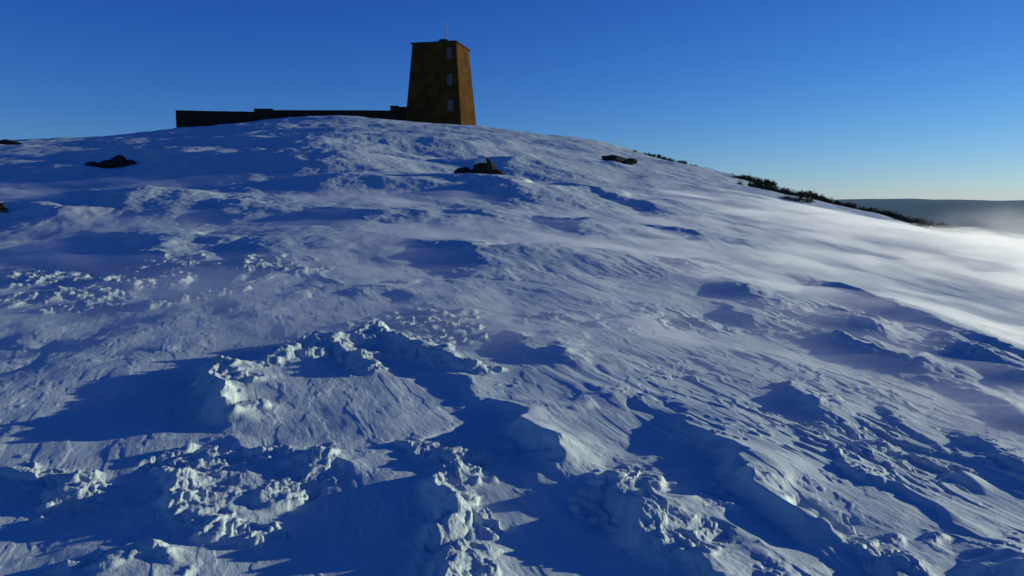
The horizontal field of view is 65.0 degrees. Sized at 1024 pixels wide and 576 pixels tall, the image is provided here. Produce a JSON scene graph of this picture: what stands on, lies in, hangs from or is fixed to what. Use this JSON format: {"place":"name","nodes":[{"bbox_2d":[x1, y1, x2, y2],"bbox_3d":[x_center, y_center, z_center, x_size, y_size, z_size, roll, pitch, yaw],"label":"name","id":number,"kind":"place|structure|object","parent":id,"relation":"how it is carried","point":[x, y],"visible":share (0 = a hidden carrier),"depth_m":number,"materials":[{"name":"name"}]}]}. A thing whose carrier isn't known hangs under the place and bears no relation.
{"place":"outdoors","nodes":[
{"label":"outdoors","id":0,"kind":"place"},
{"bbox_2d":[0,115,1023,575],"bbox_3d":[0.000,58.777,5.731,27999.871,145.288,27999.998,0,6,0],"label":"snow field","id":1,"kind":"structure","parent":0,"point":[340,345],"depth_m":7.67,"materials":[{"name":"white snow"}]},
{"bbox_2d":[0,202,8,212],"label":"boulder","id":2,"kind":"object","parent":1,"relation":"on","point":[4,208],"visible":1,"depth_m":25.00,"materials":[{"name":"stone"}]},
{"bbox_2d":[0,139,21,144],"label":"boulder","id":3,"kind":"object","parent":1,"relation":"on","point":[7,142],"visible":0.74,"depth_m":79.26,"materials":[{"name":"grey stone"}]},
{"bbox_2d":[84,155,136,168],"bbox_3d":[-22.967,-7.178,46.191,3.267,0.954,1.153,0,6,0],"label":"boulder","id":4,"kind":"object","parent":1,"relation":"on","point":[116,161],"visible":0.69,"depth_m":45.84,"materials":[{"name":"grey stone"}]},
{"bbox_2d":[176,106,406,127],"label":"stone wall","id":5,"kind":"structure","parent":1,"relation":"on","point":[188,118],"depth_m":116.75,"materials":[{"name":"grey stone"}]},
{"bbox_2d":[405,25,475,124],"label":"stone tower","id":6,"kind":"structure","parent":1,"relation":"on","point":[440,89],"depth_m":115.13,"materials":[{"name":"stone"}]},
{"bbox_2d":[446,47,451,58],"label":"window","id":7,"kind":"structure","parent":6,"relation":"in","point":[449,50],"depth_m":114.33,"materials":[{"name":"blue glass"}]},
{"bbox_2d":[447,74,452,84],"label":"window","id":8,"kind":"structure","parent":6,"relation":"in","point":[449,76],"depth_m":114.37,"materials":[{"name":"blue glass"}]},
{"bbox_2d":[447,100,453,110],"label":"window","id":9,"kind":"structure","parent":6,"relation":"in","point":[450,102],"depth_m":114.40,"materials":[{"name":"blue glass"}]},
{"bbox_2d":[454,155,505,174],"bbox_3d":[-1.411,-5.418,36.456,2.465,1.156,1.308,0,6,0],"label":"boulder","id":10,"kind":"object","parent":1,"relation":"on","point":[482,164],"visible":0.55,"depth_m":36.16,"materials":[{"name":"grey stone"}]},
{"bbox_2d":[601,155,636,164],"bbox_3d":[8.623,-10.245,64.381,2.894,0.856,1.322,1,6,13],"label":"boulder","id":11,"kind":"object","parent":1,"relation":"on","point":[623,160],"visible":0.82,"depth_m":63.99,"materials":[{"name":"grey stone"}]},
{"bbox_2d":[728,175,753,179],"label":"dwarf shrub","id":12,"kind":"object","parent":1,"relation":"on","point":[743,176],"visible":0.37,"depth_m":73.99,"materials":[{"name":"green plant"}]},
{"bbox_2d":[736,180,759,186],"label":"dwarf shrub","id":13,"kind":"object","parent":1,"relation":"on","point":[749,184],"visible":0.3,"depth_m":66.17,"materials":[{"name":"green plant"}]},
{"bbox_2d":[737,177,770,183],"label":"dwarf shrub","id":14,"kind":"object","parent":1,"relation":"on","point":[752,179],"visible":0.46,"depth_m":72.14,"materials":[{"name":"green plant"}]},
{"bbox_2d":[749,183,775,190],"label":"dwarf shrub","id":15,"kind":"object","parent":1,"relation":"on","point":[766,187],"visible":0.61,"depth_m":62.04,"materials":[{"name":"green plant"}]},
{"bbox_2d":[754,179,775,185],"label":"dwarf shrub","id":16,"kind":"object","parent":1,"relation":"on","point":[773,183],"visible":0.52,"depth_m":71.52,"materials":[{"name":"green plant"}]},
{"bbox_2d":[771,188,792,195],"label":"dwarf shrub","id":17,"kind":"object","parent":1,"relation":"on","point":[786,192],"visible":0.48,"depth_m":61.45,"materials":[{"name":"green plant"}]},
{"bbox_2d":[784,190,804,196],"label":"dwarf shrub","id":18,"kind":"object","parent":1,"relation":"on","point":[797,194],"visible":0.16,"depth_m":62.35,"materials":[{"name":"green plant"}]},
{"bbox_2d":[778,194,814,202],"bbox_3d":[18.511,-5.828,52.937,2.556,0.773,2.190,0,6,0],"label":"dwarf shrub","id":19,"kind":"object","parent":1,"relation":"on","point":[799,199],"visible":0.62,"depth_m":52.42,"materials":[{"name":"green plant"}]},
{"bbox_2d":[802,190,814,197],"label":"dwarf shrub","id":20,"kind":"object","parent":1,"relation":"on","point":[809,193],"visible":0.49,"depth_m":71.98,"materials":[{"name":"green plant"}]},
{"bbox_2d":[803,194,830,200],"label":"dwarf shrub","id":21,"kind":"object","parent":1,"relation":"on","point":[817,197],"visible":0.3,"depth_m":66.27,"materials":[{"name":"green plant"}]},
{"bbox_2d":[813,196,839,204],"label":"dwarf shrub","id":22,"kind":"object","parent":1,"relation":"on","point":[832,200],"visible":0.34,"depth_m":65.78,"materials":[{"name":"green plant"}]},
{"bbox_2d":[835,201,857,207],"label":"dwarf shrub","id":23,"kind":"object","parent":1,"relation":"on","point":[852,205],"visible":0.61,"depth_m":65.30,"materials":[{"name":"green plant"}]},
{"bbox_2d":[863,208,881,213],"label":"dwarf shrub","id":24,"kind":"object","parent":1,"relation":"on","point":[878,211],"visible":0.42,"depth_m":64.43,"materials":[{"name":"green plant"}]},
{"bbox_2d":[869,210,895,216],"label":"dwarf shrub","id":25,"kind":"object","parent":1,"relation":"on","point":[888,214],"visible":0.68,"depth_m":57.40,"materials":[{"name":"green plant"}]},
{"bbox_2d":[881,210,902,218],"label":"dwarf shrub","id":26,"kind":"object","parent":1,"relation":"on","point":[900,215],"visible":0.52,"depth_m":57.42,"materials":[{"name":"green plant"}]},
{"bbox_2d":[891,216,921,223],"bbox_3d":[26.888,-4.675,55.357,2.446,0.746,1.257,-1,6,-13],"label":"dwarf shrub","id":27,"kind":"object","parent":1,"relation":"on","point":[908,219],"visible":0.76,"depth_m":55.27,"materials":[{"name":"green plant"}]},
{"bbox_2d":[910,216,934,225],"bbox_3d":[29.536,-4.779,58.194,2.105,0.828,1.346,0,6,0],"label":"dwarf shrub","id":28,"kind":"object","parent":1,"relation":"on","point":[926,221],"visible":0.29,"depth_m":58.01,"materials":[{"name":"green plant"}]},
{"bbox_2d":[910,221,946,227],"bbox_3d":[27.870,-4.191,54.205,3.064,0.687,1.920,0,6,0],"label":"dwarf shrub","id":29,"kind":"object","parent":1,"relation":"on","point":[918,224],"visible":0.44,"depth_m":53.88,"materials":[{"name":"plant"}]},
{"bbox_2d":[916,224,954,233],"bbox_3d":[26.893,-3.732,51.403,2.370,0.740,1.981,0,6,0],"label":"dwarf shrub","id":30,"kind":"object","parent":1,"relation":"on","point":[935,228],"visible":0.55,"depth_m":50.99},
{"bbox_2d":[923,226,950,233],"bbox_3d":[27.063,-3.622,51.331,2.168,0.636,1.645,0,6,0],"label":"dwarf shrub","id":31,"kind":"object","parent":1,"relation":"on","point":[940,229],"visible":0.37,"depth_m":50.77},
{"bbox_2d":[931,229,963,238],"bbox_3d":[26.367,-3.228,49.045,1.969,0.759,1.168,0,6,0],"label":"dwarf shrub","id":32,"kind":"object","parent":1,"relation":"on","point":[946,233],"visible":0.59,"depth_m":48.85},
{"bbox_2d":[928,224,967,233],"bbox_3d":[28.694,-3.859,53.231,2.407,0.791,1.807,-2,6,-15],"label":"dwarf shrub","id":33,"kind":"object","parent":1,"relation":"on","point":[964,230],"visible":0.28,"depth_m":52.85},
{"bbox_2d":[0,0,1023,200],"label":"sky","id":34,"kind":"structure","parent":0,"point":[836,99],"materials":[{"name":"blue"}]},
{"bbox_2d":[834,198,1023,239],"bbox_3d":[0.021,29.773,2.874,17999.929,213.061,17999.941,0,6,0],"label":"hills","id":35,"kind":"structure","parent":0,"point":[995,220],"depth_m":4701.35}
]}

